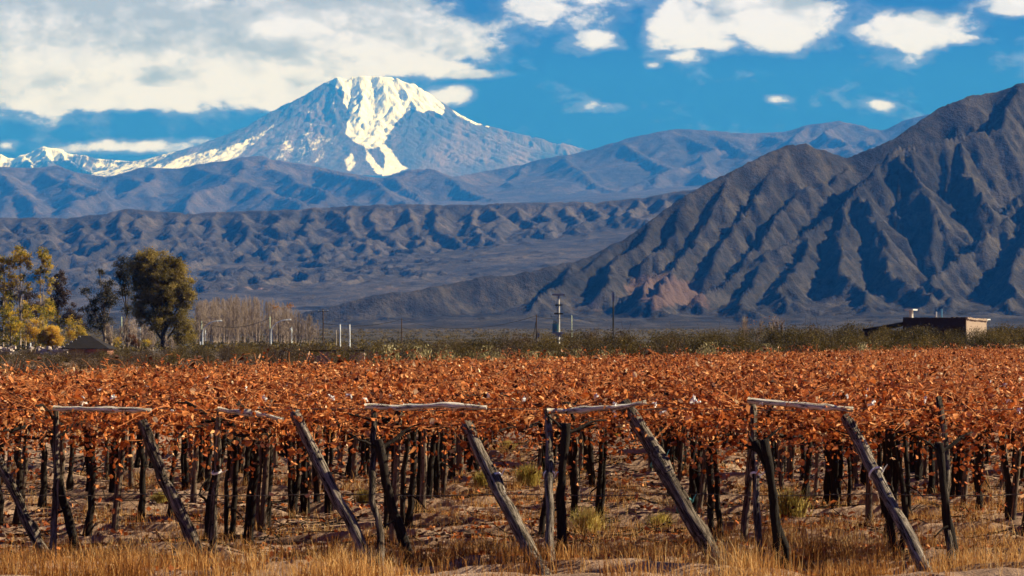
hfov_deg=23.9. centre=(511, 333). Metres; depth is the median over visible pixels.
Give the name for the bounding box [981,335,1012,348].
desert shrub
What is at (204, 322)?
bare poplar
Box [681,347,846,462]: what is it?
grapevine
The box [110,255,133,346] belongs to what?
eucalyptus tree
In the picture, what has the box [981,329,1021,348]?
desert shrub
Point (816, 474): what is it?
vine stake
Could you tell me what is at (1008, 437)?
grapevine
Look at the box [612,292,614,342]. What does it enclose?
utility pole
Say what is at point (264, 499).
vine stake
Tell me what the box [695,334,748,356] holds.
desert shrub
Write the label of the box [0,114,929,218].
hills
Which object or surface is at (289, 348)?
desert shrub
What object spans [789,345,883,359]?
grapevine
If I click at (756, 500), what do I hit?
trellis post
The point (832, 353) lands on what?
grapevine
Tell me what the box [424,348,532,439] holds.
grapevine
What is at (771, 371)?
grapevine
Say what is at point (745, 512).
vine stake
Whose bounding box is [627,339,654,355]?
desert shrub
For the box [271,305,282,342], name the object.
bare poplar
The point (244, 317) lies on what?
bare poplar
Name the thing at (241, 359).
grapevine
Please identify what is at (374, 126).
snowy mountain
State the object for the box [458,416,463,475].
vine stake
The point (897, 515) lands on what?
brace post
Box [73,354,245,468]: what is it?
grapevine
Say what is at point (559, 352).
desert shrub
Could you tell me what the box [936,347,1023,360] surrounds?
grapevine
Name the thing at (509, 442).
grass tuft
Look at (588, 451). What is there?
grapevine
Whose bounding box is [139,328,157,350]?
bare bush
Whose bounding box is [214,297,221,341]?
bare poplar
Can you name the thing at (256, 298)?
bare poplar
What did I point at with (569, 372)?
grapevine
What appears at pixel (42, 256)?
poplar tree
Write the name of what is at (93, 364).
desert shrub
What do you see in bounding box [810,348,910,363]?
grapevine
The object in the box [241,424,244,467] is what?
vine stake
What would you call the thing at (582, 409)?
top pole
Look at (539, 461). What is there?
vine stake
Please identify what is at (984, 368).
grapevine
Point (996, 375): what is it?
grapevine
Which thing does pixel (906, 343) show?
desert shrub
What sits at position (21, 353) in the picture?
desert shrub
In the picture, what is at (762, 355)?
grapevine
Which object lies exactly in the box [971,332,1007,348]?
desert shrub
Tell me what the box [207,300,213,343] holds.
bare poplar
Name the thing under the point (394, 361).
grapevine
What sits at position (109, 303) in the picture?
eucalyptus tree
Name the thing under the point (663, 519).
grass tuft
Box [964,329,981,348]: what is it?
desert shrub
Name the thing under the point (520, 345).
desert shrub
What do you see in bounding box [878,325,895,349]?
desert shrub
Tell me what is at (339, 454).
vine stake
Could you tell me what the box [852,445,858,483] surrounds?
vine stake
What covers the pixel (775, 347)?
desert shrub
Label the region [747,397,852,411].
top pole
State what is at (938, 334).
desert shrub
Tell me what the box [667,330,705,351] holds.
desert shrub
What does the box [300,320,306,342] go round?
bare poplar
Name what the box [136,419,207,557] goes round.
brace post
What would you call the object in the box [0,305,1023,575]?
ground
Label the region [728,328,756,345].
desert shrub
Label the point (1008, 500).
grapevine
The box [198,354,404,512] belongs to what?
grapevine
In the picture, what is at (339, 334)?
white post
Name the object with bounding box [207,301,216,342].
bare poplar
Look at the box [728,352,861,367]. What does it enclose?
grapevine
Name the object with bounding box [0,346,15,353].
rubble heap
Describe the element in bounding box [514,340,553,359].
desert shrub
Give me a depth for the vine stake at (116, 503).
34.46 m
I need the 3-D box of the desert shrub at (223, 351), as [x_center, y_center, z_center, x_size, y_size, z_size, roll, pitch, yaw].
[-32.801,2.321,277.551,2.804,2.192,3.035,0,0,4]
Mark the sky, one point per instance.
(124, 80)
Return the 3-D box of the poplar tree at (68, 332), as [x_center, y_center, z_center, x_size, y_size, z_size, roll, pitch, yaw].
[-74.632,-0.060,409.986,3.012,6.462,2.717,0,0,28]
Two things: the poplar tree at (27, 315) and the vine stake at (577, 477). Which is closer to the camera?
the vine stake at (577, 477)
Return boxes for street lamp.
[200,320,221,343]
[269,317,290,342]
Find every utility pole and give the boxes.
[318,309,327,342]
[532,315,538,341]
[552,294,564,342]
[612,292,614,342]
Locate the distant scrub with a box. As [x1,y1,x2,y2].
[0,327,1022,351]
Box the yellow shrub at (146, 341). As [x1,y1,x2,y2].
[112,337,152,348]
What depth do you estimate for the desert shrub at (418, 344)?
233.49 m
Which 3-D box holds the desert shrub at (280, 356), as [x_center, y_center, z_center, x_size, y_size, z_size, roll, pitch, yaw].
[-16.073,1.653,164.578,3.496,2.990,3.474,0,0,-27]
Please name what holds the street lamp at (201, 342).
on the ground at (638, 463)
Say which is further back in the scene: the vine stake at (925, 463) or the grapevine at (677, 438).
the grapevine at (677, 438)
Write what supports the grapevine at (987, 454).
on the ground at (638, 463)
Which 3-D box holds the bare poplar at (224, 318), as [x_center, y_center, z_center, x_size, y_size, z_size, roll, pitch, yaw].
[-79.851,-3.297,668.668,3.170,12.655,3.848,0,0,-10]
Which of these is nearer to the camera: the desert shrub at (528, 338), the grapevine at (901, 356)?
the grapevine at (901, 356)
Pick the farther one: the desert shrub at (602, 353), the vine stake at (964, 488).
the desert shrub at (602, 353)
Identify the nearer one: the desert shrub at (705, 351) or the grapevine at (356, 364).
the grapevine at (356, 364)
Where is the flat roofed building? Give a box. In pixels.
[863,309,989,341]
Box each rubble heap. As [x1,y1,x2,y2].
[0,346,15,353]
[19,346,48,354]
[46,346,67,354]
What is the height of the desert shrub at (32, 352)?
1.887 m
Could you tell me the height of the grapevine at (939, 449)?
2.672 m
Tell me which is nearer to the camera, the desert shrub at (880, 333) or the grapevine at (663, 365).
the grapevine at (663, 365)
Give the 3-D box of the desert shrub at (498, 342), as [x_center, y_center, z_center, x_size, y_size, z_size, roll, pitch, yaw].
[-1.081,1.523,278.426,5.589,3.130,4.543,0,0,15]
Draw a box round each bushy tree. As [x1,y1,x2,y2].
[0,279,44,345]
[43,269,73,334]
[61,302,87,337]
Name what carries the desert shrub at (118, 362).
on the ground at (638, 463)
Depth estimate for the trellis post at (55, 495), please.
30.06 m
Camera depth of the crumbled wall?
189.75 m
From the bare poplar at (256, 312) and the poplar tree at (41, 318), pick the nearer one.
the poplar tree at (41, 318)
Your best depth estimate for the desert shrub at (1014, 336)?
201.20 m
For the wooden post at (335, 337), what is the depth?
479.96 m
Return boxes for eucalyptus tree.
[79,268,122,341]
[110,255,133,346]
[122,246,200,348]
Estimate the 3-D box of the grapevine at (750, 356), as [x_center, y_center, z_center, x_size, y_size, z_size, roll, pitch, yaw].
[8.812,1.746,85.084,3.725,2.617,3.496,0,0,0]
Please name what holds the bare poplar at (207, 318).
on the ground at (638, 463)
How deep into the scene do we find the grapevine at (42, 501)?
39.27 m
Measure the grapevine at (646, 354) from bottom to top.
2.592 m
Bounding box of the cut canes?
[0,437,1023,566]
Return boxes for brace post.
[0,454,48,559]
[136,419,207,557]
[290,410,375,566]
[461,420,551,574]
[619,399,725,564]
[841,413,932,571]
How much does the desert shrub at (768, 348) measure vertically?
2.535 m
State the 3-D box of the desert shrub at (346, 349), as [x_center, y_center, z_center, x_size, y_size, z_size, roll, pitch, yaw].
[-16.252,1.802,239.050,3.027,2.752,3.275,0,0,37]
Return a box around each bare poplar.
[190,306,198,333]
[191,302,202,343]
[195,301,207,341]
[196,302,206,334]
[197,299,207,341]
[202,299,209,334]
[205,300,211,336]
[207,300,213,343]
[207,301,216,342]
[209,303,220,340]
[213,304,220,342]
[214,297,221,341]
[214,298,226,340]
[217,302,226,337]
[221,302,228,342]
[223,299,237,338]
[224,298,232,343]
[225,300,240,342]
[225,304,232,335]
[227,294,233,335]
[232,294,242,343]
[232,298,242,340]
[232,299,248,341]
[234,300,245,341]
[234,302,241,341]
[241,295,249,341]
[241,302,249,338]
[247,294,254,335]
[247,302,253,341]
[248,296,257,341]
[250,299,258,343]
[253,296,260,332]
[255,299,266,336]
[255,302,265,338]
[260,299,266,334]
[262,304,270,342]
[263,302,269,337]
[265,299,274,341]
[270,305,283,341]
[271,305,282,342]
[275,307,285,342]
[279,311,287,338]
[281,305,288,341]
[284,306,289,341]
[286,302,292,341]
[288,310,297,341]
[289,315,297,341]
[294,310,303,344]
[300,314,305,342]
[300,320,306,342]
[302,320,308,339]
[306,314,312,343]
[312,319,319,341]
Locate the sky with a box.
[0,0,1023,177]
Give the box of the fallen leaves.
[0,427,1023,575]
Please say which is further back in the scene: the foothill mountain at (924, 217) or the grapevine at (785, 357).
the foothill mountain at (924, 217)
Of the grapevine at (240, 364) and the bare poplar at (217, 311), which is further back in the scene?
the bare poplar at (217, 311)
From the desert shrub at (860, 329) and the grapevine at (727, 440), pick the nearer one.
the grapevine at (727, 440)
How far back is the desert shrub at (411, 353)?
164.15 m
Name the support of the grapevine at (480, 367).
on the ground at (638, 463)
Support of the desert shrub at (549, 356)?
on the ground at (638, 463)
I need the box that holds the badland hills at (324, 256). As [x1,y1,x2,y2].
[0,189,696,305]
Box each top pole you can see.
[52,405,151,412]
[217,407,283,420]
[364,402,486,410]
[547,400,646,413]
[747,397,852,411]
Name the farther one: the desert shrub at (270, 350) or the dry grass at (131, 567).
the desert shrub at (270, 350)
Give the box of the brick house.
[61,335,116,357]
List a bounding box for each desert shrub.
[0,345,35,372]
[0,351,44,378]
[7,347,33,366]
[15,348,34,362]
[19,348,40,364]
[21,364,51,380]
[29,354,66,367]
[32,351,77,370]
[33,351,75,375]
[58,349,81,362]
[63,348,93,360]
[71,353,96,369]
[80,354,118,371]
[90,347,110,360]
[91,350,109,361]
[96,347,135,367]
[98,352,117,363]
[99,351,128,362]
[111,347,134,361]
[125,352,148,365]
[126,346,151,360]
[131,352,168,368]
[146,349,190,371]
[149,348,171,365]
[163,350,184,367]
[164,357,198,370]
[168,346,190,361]
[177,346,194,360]
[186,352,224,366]
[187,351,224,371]
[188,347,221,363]
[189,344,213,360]
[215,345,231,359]
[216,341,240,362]
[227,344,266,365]
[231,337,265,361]
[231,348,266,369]
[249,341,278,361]
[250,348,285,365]
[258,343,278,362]
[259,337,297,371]
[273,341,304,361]
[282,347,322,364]
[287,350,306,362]
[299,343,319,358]
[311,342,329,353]
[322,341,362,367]
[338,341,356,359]
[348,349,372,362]
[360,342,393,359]
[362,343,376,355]
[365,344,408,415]
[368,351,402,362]
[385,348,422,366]
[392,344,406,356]
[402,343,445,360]
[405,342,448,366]
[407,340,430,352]
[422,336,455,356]
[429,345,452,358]
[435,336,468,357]
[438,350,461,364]
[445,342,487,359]
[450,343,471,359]
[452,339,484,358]
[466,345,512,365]
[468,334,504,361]
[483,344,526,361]
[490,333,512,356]
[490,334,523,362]
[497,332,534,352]
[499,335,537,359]
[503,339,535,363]
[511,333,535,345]
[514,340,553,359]
[521,351,541,363]
[531,336,564,358]
[534,331,558,353]
[536,335,574,358]
[538,342,572,359]
[540,351,555,361]
[554,330,590,357]
[557,349,592,361]
[565,330,591,354]
[566,337,595,359]
[575,330,607,355]
[579,335,616,359]
[585,332,626,354]
[592,349,612,358]
[593,341,614,354]
[601,332,651,358]
[605,322,646,357]
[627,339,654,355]
[639,333,689,359]
[644,331,663,354]
[647,336,679,353]
[652,340,693,357]
[655,329,684,354]
[656,326,691,353]
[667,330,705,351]
[681,333,727,357]
[687,332,716,353]
[689,328,720,351]
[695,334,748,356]
[696,341,725,357]
[698,324,733,351]
[709,335,743,352]
[714,334,734,352]
[719,339,761,355]
[726,334,753,351]
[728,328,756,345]
[730,327,760,348]
[733,337,763,353]
[750,322,800,353]
[752,343,781,354]
[757,329,789,347]
[770,340,790,355]
[776,323,805,351]
[777,321,805,350]
[779,319,825,351]
[782,337,805,352]
[783,331,819,352]
[784,328,830,355]
[799,320,847,348]
[806,330,831,350]
[807,323,861,351]
[823,317,864,348]
[828,321,863,342]
[828,332,857,351]
[832,323,864,350]
[843,320,905,350]
[849,324,872,342]
[856,330,886,349]
[856,342,875,351]
[859,324,899,350]
[868,328,893,346]
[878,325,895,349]
[879,328,919,350]
[890,329,908,343]
[890,333,930,352]
[891,322,916,348]
[898,323,950,348]
[905,338,933,349]
[912,333,949,350]
[917,322,944,346]
[924,327,948,344]
[931,333,962,349]
[938,328,965,348]
[938,330,972,347]
[945,327,978,348]
[947,340,965,350]
[964,326,983,342]
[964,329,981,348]
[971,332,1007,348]
[972,328,991,347]
[974,326,996,347]
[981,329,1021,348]
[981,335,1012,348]
[991,321,1022,346]
[1001,327,1023,347]
[1010,335,1023,347]
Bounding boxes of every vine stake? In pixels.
[7,381,14,471]
[22,393,29,501]
[58,390,65,510]
[103,432,109,479]
[111,421,127,531]
[128,428,133,488]
[145,422,151,467]
[188,421,192,483]
[190,421,199,502]
[229,424,236,486]
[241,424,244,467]
[254,402,264,531]
[260,400,272,533]
[273,436,277,466]
[318,426,320,491]
[337,430,341,464]
[350,428,359,480]
[366,438,369,472]
[389,411,401,544]
[419,395,426,512]
[441,424,449,494]
[456,426,458,471]
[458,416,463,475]
[485,428,489,451]
[537,421,542,478]
[572,395,580,501]
[579,431,582,471]
[644,375,653,471]
[677,381,684,480]
[697,391,710,514]
[703,477,706,504]
[740,408,756,542]
[776,437,779,474]
[778,431,785,489]
[786,379,792,477]
[788,430,794,478]
[813,433,819,498]
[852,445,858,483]
[865,400,872,526]
[923,435,927,478]
[934,433,938,493]
[961,427,970,505]
[1000,444,1006,488]
[1011,391,1021,519]
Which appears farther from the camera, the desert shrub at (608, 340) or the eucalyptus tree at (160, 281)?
the eucalyptus tree at (160, 281)
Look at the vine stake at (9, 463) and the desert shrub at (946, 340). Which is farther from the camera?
the desert shrub at (946, 340)
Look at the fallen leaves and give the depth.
36.03 m
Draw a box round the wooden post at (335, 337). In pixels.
[335,330,336,344]
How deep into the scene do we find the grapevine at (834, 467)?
38.81 m
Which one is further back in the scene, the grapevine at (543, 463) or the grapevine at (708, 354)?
the grapevine at (708, 354)
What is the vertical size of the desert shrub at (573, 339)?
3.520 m
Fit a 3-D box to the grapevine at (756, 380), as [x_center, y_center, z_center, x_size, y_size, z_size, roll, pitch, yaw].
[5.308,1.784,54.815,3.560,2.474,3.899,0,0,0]
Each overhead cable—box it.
[202,318,268,327]
[408,316,534,328]
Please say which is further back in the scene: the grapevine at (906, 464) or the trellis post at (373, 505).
the grapevine at (906, 464)
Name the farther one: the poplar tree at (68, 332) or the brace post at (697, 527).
the poplar tree at (68, 332)
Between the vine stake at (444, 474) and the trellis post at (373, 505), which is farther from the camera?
the vine stake at (444, 474)
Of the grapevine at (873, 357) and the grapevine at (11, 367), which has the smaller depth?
the grapevine at (11, 367)
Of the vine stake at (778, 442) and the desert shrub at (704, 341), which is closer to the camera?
the vine stake at (778, 442)
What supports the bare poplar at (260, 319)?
on the ground at (638, 463)
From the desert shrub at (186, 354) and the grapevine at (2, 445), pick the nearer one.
the grapevine at (2, 445)
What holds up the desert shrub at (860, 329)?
on the ground at (638, 463)
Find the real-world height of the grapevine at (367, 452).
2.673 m
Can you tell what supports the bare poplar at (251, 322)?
on the ground at (638, 463)
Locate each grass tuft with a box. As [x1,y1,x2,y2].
[149,492,167,502]
[347,488,376,503]
[466,470,488,486]
[494,439,516,449]
[505,461,543,486]
[555,502,629,533]
[638,511,678,528]
[761,487,814,518]
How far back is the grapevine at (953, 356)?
71.51 m
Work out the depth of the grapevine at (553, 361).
61.24 m
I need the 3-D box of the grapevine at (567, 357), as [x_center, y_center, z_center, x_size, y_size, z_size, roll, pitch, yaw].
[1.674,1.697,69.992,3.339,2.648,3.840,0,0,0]
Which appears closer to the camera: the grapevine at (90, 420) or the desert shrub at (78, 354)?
the grapevine at (90, 420)
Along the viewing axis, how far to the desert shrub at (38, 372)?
109.91 m
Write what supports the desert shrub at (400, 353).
on the ground at (638, 463)
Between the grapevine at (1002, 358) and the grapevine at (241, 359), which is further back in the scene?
the grapevine at (1002, 358)
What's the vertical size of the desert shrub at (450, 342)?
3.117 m
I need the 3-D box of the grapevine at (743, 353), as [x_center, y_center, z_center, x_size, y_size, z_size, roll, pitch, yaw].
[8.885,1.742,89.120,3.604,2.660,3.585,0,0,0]
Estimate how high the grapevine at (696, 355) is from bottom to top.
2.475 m
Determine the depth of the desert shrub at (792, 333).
278.01 m
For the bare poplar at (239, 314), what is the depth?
649.94 m
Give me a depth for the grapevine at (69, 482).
43.84 m
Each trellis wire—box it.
[0,493,1021,495]
[2,408,1016,410]
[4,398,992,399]
[5,403,1023,405]
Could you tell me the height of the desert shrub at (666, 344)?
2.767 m
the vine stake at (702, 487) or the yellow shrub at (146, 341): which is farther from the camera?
the yellow shrub at (146, 341)
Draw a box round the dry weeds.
[0,436,1023,560]
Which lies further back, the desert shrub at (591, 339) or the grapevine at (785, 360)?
the desert shrub at (591, 339)
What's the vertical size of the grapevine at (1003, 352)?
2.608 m
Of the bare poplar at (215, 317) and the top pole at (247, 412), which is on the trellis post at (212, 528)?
the top pole at (247, 412)
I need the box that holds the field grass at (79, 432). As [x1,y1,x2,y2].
[0,358,622,466]
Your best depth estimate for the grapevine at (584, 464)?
50.11 m
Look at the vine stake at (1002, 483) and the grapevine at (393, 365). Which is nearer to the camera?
the vine stake at (1002, 483)
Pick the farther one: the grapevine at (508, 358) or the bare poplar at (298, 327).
the bare poplar at (298, 327)
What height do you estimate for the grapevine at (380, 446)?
2.652 m
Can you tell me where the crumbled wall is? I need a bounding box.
[307,350,364,366]
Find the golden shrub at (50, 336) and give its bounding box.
[34,325,64,348]
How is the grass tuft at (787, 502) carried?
on the ground at (638, 463)
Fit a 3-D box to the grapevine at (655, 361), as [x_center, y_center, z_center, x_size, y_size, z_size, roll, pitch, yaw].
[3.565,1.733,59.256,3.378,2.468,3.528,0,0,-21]
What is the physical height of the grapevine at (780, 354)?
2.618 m
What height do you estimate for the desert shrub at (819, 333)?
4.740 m
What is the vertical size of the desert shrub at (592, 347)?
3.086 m
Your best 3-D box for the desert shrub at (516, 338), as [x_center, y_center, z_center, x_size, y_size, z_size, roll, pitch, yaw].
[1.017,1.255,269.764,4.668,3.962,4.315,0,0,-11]
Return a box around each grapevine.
[0,355,65,382]
[0,355,274,506]
[0,356,108,509]
[0,360,65,481]
[0,363,206,536]
[0,365,140,492]
[0,367,192,555]
[0,370,220,522]
[0,372,85,525]
[0,380,67,461]
[5,355,174,489]
[25,355,254,516]
[31,359,171,389]
[53,356,199,476]
[59,353,207,469]
[64,361,368,541]
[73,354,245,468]
[79,356,287,490]
[124,370,366,543]
[130,353,303,482]
[135,358,272,485]
[135,359,389,527]
[151,358,299,473]
[171,373,390,518]
[189,349,328,432]
[189,353,319,444]
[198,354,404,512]
[203,351,343,377]
[208,357,393,502]
[215,349,352,456]
[232,362,544,560]
[233,355,421,491]
[261,355,399,478]
[271,351,417,454]
[276,358,412,474]
[276,361,532,529]
[279,352,429,474]
[301,352,445,439]
[309,361,513,510]
[310,367,514,527]
[318,348,450,439]
[322,358,437,452]
[326,355,453,450]
[341,360,512,498]
[342,351,538,484]
[344,350,517,478]
[348,351,679,496]
[354,350,442,442]
[389,351,534,463]
[390,354,522,466]
[392,357,537,472]
[398,356,547,443]
[407,348,529,444]
[407,350,533,457]
[415,349,537,435]
[417,363,697,555]
[421,350,530,444]
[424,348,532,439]
[434,356,812,517]
[445,355,522,369]
[453,362,685,533]
[475,357,633,486]
[485,350,614,372]
[489,357,629,472]
[491,354,645,472]
[491,358,652,472]
[498,350,623,376]
[498,350,637,459]
[500,352,629,452]
[501,349,618,367]
[506,351,616,363]
[511,349,618,366]
[513,348,618,368]
[517,346,621,365]
[517,350,629,445]
[577,355,722,442]
[579,348,704,370]
[581,351,697,365]
[585,351,774,464]
[587,366,873,542]
[589,355,730,467]
[591,352,686,362]
[594,346,676,359]
[594,360,705,435]
[595,348,704,439]
[595,357,718,421]
[596,348,681,363]
[596,352,727,459]
[597,352,754,477]
[599,350,703,371]
[599,367,778,466]
[601,345,700,363]
[601,349,686,436]
[607,361,767,497]
[609,355,803,510]
[636,365,915,570]
[647,345,755,360]
[653,346,760,363]
[658,352,747,358]
[658,354,773,428]
[663,346,741,356]
[664,349,810,446]
[665,354,759,362]
[675,349,779,443]
[676,348,786,439]
[676,349,805,449]
[678,347,780,364]
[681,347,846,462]
[690,350,868,473]
[690,358,808,439]
[694,365,904,497]
[696,352,813,378]
[706,344,778,357]
[706,345,805,357]
[709,356,831,440]
[718,346,786,356]
[726,357,977,517]
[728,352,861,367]
[729,362,878,484]
[731,347,821,360]
[733,359,946,504]
[734,346,841,363]
[734,363,869,480]
[736,346,818,430]
[737,346,794,357]
[741,352,866,363]
[744,366,953,507]
[748,365,1019,546]
[751,348,860,368]
[757,366,1023,557]
[767,350,872,444]
[772,346,847,355]
[773,354,870,445]
[777,346,873,361]
[778,349,910,378]
[781,355,945,379]
[784,351,882,447]
[785,364,1023,560]
[786,344,867,357]
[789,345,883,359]
[796,353,913,375]
[797,351,891,358]
[800,346,881,360]
[808,352,950,465]
[809,358,979,472]
[809,358,1001,480]
[810,348,901,362]
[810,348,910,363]
[819,347,951,367]
[825,355,922,364]
[831,343,930,356]
[840,345,912,358]
[847,345,949,358]
[851,351,934,424]
[853,350,971,370]
[855,354,939,369]
[863,356,1023,496]
[864,360,1017,493]
[865,364,996,476]
[872,348,954,361]
[874,352,996,435]
[875,367,1023,510]
[875,379,1023,536]
[880,353,974,452]
[886,352,1021,449]
[891,353,988,364]
[894,353,967,362]
[894,368,1023,520]
[895,343,975,353]
[896,360,1014,463]
[897,347,984,363]
[900,345,979,357]
[901,346,986,358]
[913,345,1015,360]
[913,363,1023,497]
[915,349,1005,364]
[915,349,1021,433]
[916,352,1022,466]
[918,355,1019,442]
[929,354,1023,475]
[930,356,1023,478]
[934,358,1023,446]
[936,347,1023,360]
[940,346,1011,357]
[947,346,1022,364]
[959,355,1023,387]
[959,357,1023,451]
[962,346,1023,363]
[962,349,1022,364]
[965,358,1022,372]
[979,359,1023,386]
[989,355,1023,382]
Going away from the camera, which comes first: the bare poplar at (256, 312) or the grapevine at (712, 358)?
the grapevine at (712, 358)
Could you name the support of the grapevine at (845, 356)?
on the ground at (638, 463)
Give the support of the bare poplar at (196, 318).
on the ground at (638, 463)
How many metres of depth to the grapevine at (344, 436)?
52.54 m
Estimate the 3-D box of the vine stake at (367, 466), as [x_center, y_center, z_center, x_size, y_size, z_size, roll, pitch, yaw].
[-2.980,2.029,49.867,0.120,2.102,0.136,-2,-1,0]
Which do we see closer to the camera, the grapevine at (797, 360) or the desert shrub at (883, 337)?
the grapevine at (797, 360)
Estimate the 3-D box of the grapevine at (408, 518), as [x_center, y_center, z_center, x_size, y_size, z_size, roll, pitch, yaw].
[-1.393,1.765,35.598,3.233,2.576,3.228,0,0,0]
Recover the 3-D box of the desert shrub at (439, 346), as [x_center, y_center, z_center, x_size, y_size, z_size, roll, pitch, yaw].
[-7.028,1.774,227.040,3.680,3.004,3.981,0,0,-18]
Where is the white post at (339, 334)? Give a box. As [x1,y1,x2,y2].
[339,324,340,346]
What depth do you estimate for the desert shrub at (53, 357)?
168.11 m
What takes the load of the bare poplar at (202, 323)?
on the ground at (638, 463)
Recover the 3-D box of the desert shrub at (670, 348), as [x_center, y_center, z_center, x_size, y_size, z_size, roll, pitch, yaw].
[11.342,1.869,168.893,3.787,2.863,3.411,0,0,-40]
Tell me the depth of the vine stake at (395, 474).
32.23 m
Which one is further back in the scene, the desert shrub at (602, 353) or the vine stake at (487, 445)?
the desert shrub at (602, 353)
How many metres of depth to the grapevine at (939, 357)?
74.49 m
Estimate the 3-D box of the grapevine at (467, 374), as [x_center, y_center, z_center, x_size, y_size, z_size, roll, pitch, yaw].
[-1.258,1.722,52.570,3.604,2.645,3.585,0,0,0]
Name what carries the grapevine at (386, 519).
on the ground at (638, 463)
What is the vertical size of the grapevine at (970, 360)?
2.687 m
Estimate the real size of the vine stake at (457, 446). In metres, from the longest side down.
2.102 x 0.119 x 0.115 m
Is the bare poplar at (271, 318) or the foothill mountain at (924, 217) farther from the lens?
the foothill mountain at (924, 217)
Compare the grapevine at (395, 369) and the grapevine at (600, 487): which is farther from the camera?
the grapevine at (395, 369)
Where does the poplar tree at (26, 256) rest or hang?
on the ground at (638, 463)
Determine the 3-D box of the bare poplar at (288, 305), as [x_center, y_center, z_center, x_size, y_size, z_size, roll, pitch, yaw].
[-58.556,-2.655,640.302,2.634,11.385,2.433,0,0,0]
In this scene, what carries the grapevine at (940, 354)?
on the ground at (638, 463)
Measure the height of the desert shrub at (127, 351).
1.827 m
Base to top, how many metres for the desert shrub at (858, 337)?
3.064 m
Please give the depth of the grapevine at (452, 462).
45.57 m
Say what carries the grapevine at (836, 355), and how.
on the ground at (638, 463)
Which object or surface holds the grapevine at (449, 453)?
on the ground at (638, 463)
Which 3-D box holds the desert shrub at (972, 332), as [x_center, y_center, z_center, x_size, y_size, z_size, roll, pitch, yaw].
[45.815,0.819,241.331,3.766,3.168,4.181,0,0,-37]
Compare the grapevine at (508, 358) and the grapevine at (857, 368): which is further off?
the grapevine at (508, 358)
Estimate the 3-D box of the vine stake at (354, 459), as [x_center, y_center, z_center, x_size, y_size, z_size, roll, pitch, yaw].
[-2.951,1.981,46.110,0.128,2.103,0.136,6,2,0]
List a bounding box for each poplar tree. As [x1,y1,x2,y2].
[0,255,14,346]
[0,302,24,347]
[2,244,35,348]
[5,300,36,348]
[21,317,45,346]
[32,245,58,344]
[36,309,48,348]
[44,298,66,329]
[61,314,76,343]
[72,318,92,338]
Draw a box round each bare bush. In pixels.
[103,322,126,346]
[117,317,138,348]
[131,324,149,347]
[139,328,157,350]
[161,336,176,349]
[740,316,762,344]
[767,315,784,335]
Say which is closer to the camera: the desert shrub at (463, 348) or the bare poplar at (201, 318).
the desert shrub at (463, 348)
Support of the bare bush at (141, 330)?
on the ground at (638, 463)
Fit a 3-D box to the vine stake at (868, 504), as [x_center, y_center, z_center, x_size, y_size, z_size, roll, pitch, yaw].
[5.232,2.011,35.395,0.119,2.102,0.115,1,2,0]
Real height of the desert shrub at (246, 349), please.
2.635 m
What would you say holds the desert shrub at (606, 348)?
on the ground at (638, 463)
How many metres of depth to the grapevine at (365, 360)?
54.73 m
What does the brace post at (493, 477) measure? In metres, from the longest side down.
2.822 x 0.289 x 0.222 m
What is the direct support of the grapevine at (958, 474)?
on the ground at (638, 463)
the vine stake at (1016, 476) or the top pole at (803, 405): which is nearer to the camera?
the top pole at (803, 405)
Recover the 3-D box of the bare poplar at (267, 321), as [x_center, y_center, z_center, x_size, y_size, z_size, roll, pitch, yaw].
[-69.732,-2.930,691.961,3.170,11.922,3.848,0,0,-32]
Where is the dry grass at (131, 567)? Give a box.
[0,492,1023,575]
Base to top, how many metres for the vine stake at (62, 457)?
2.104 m
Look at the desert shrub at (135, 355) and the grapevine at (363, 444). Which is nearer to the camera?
the grapevine at (363, 444)
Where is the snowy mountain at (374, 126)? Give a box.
[0,76,587,176]
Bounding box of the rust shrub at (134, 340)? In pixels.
[125,333,140,349]
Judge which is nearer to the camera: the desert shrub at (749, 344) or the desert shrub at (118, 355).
the desert shrub at (749, 344)
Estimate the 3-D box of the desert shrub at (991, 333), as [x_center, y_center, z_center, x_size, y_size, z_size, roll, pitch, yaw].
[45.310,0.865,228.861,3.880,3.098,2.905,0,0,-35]
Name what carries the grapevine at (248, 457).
on the ground at (638, 463)
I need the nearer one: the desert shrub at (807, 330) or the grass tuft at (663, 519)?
the grass tuft at (663, 519)
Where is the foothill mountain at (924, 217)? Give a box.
[0,83,1023,328]
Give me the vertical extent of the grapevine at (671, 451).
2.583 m
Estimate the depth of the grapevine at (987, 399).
32.78 m
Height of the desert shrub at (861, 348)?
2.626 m
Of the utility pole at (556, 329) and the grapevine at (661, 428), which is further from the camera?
the utility pole at (556, 329)
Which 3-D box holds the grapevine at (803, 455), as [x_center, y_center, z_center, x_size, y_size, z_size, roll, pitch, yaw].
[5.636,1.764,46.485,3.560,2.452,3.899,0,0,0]
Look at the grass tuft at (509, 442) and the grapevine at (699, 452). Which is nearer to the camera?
the grapevine at (699, 452)
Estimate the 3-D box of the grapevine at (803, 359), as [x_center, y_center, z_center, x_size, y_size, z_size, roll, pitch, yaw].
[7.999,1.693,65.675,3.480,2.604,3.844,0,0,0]
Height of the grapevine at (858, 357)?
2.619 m
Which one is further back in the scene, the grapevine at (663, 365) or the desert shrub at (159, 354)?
the desert shrub at (159, 354)
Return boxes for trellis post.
[49,411,59,560]
[208,412,226,550]
[368,409,384,574]
[543,408,557,559]
[749,404,764,564]
[936,396,955,566]
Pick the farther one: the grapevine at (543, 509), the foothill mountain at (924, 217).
the foothill mountain at (924, 217)
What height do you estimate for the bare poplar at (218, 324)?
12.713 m
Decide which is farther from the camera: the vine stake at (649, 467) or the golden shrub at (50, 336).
the golden shrub at (50, 336)
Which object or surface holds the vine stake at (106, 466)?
on the ground at (638, 463)
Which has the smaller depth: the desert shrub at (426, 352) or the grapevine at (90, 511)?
the grapevine at (90, 511)

